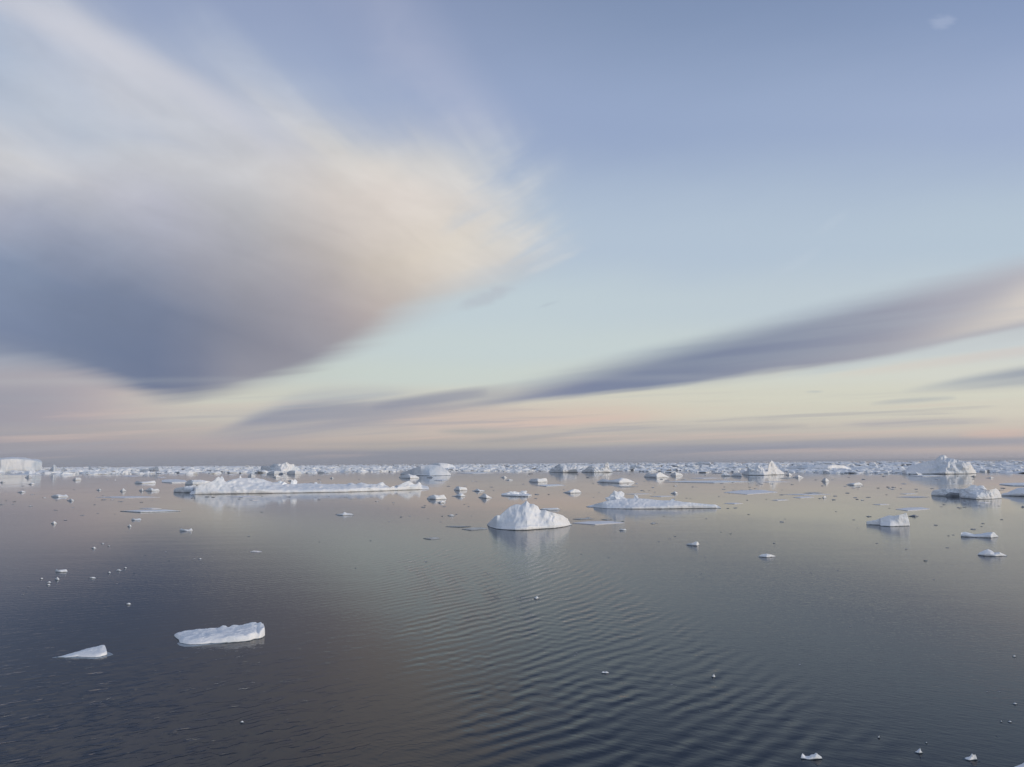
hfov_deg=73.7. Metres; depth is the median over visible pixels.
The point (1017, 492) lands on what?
ice floe
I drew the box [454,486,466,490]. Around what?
bergy bit
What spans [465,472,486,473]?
ice sheet
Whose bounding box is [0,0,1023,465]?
sky
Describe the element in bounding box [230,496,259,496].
ice sheet
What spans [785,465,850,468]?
iceberg
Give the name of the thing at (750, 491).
ice sheet
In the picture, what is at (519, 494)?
ice floe
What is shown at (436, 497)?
bergy bit
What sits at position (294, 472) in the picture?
bergy bit
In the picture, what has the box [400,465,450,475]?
iceberg
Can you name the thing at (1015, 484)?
ice floe
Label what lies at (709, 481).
ice sheet
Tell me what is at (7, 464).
iceberg
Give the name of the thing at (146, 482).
bergy bit
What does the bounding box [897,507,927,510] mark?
ice sheet
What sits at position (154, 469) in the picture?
iceberg
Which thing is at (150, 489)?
bergy bit
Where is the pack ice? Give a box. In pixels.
[0,460,1023,474]
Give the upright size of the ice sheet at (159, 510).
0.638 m
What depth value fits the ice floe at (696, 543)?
114.45 m
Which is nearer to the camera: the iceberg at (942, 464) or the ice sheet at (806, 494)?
the ice sheet at (806, 494)
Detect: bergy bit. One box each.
[51,494,68,496]
[135,481,155,483]
[145,488,159,490]
[267,471,282,474]
[287,470,301,473]
[335,512,353,514]
[399,474,418,478]
[427,495,446,499]
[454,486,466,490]
[478,493,491,497]
[529,478,547,481]
[540,508,559,509]
[563,489,581,492]
[597,478,634,482]
[644,472,667,477]
[671,472,682,475]
[801,753,821,759]
[846,482,862,484]
[963,754,976,760]
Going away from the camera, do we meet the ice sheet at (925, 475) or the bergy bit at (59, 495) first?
the bergy bit at (59, 495)
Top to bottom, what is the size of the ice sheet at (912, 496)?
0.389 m
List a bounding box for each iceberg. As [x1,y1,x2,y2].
[0,457,41,472]
[49,464,59,471]
[148,466,160,471]
[261,462,299,471]
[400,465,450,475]
[430,463,454,467]
[487,500,571,529]
[549,464,577,472]
[581,462,612,472]
[630,464,642,468]
[695,462,710,464]
[742,460,783,474]
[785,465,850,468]
[901,455,976,473]
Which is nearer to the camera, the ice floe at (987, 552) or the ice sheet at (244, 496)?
the ice floe at (987, 552)
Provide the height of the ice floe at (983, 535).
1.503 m
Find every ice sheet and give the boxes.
[4,473,35,474]
[101,496,150,497]
[124,509,176,512]
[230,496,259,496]
[464,527,486,530]
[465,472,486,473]
[536,484,565,485]
[576,521,622,524]
[670,481,748,482]
[724,490,775,493]
[783,494,829,494]
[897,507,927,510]
[904,496,920,497]
[911,475,940,475]
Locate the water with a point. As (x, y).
(844, 635)
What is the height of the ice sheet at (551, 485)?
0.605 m
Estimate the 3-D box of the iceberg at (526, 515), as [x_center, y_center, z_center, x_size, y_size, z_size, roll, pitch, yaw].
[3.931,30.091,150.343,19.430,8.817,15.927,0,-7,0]
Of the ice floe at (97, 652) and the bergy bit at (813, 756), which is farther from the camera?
the ice floe at (97, 652)
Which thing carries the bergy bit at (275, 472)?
on the water
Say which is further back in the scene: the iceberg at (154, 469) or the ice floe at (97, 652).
the iceberg at (154, 469)
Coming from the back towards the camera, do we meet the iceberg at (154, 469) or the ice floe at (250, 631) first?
the iceberg at (154, 469)
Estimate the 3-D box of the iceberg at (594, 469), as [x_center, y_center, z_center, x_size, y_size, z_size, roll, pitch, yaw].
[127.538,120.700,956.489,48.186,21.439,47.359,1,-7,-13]
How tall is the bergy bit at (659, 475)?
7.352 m
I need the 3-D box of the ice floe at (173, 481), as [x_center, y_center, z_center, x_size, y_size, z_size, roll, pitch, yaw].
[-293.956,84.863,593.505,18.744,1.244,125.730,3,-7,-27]
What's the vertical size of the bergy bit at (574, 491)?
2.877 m
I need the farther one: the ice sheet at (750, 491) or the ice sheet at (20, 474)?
the ice sheet at (20, 474)
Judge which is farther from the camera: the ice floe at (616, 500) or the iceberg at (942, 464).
the iceberg at (942, 464)
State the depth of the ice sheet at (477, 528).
145.76 m
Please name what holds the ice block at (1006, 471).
on the water
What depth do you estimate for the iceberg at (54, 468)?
1304.85 m
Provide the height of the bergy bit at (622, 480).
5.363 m
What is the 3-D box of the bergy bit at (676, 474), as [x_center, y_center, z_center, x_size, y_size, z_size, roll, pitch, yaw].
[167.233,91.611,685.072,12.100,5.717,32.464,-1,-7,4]
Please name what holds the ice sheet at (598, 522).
on the water
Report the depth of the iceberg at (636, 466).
1347.06 m
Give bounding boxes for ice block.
[55,471,75,474]
[998,469,1012,472]
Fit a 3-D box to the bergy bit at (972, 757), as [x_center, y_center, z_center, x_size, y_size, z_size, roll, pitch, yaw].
[21.522,17.655,32.114,0.685,0.534,0.303,0,-7,0]
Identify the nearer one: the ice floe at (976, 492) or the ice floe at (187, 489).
the ice floe at (976, 492)
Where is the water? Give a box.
[0,459,1023,766]
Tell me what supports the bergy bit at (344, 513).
on the water
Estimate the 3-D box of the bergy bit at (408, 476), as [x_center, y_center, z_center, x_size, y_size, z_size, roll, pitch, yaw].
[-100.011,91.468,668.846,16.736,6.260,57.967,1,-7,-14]
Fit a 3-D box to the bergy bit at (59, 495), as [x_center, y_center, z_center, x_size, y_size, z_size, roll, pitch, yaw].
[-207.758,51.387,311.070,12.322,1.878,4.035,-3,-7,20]
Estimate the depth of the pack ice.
1649.59 m
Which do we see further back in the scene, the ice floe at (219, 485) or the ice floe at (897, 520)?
the ice floe at (219, 485)
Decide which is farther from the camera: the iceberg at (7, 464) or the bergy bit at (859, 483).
the iceberg at (7, 464)
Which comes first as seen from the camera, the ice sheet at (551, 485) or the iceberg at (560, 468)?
the ice sheet at (551, 485)
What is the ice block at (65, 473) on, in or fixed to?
on the water
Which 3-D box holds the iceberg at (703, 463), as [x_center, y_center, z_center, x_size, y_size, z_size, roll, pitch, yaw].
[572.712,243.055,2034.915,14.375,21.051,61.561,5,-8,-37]
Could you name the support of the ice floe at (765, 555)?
on the water
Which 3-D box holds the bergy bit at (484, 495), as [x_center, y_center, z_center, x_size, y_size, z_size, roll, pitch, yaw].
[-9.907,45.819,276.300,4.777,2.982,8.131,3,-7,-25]
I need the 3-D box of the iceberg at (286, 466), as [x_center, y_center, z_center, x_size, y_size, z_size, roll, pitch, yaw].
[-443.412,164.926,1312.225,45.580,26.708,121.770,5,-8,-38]
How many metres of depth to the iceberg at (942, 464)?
684.04 m
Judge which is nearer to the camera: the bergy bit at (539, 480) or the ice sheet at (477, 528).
the ice sheet at (477, 528)
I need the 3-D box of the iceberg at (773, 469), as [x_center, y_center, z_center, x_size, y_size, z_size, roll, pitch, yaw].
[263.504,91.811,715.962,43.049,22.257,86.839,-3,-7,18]
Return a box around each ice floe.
[53,645,112,658]
[162,479,186,482]
[174,485,196,492]
[174,622,264,646]
[185,480,209,484]
[190,476,428,493]
[501,491,531,496]
[586,491,720,508]
[686,541,698,545]
[758,554,774,556]
[866,513,909,526]
[931,485,1001,498]
[961,532,997,537]
[978,549,1006,555]
[999,483,1023,485]
[1001,487,1023,495]
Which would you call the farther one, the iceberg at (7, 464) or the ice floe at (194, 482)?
the iceberg at (7, 464)
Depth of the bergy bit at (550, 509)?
203.38 m
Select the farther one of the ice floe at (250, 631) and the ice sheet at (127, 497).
the ice sheet at (127, 497)
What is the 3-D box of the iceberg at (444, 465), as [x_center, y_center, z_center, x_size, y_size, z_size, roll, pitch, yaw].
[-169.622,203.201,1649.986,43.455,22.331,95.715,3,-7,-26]
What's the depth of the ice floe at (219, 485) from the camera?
339.67 m
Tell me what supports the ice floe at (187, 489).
on the water

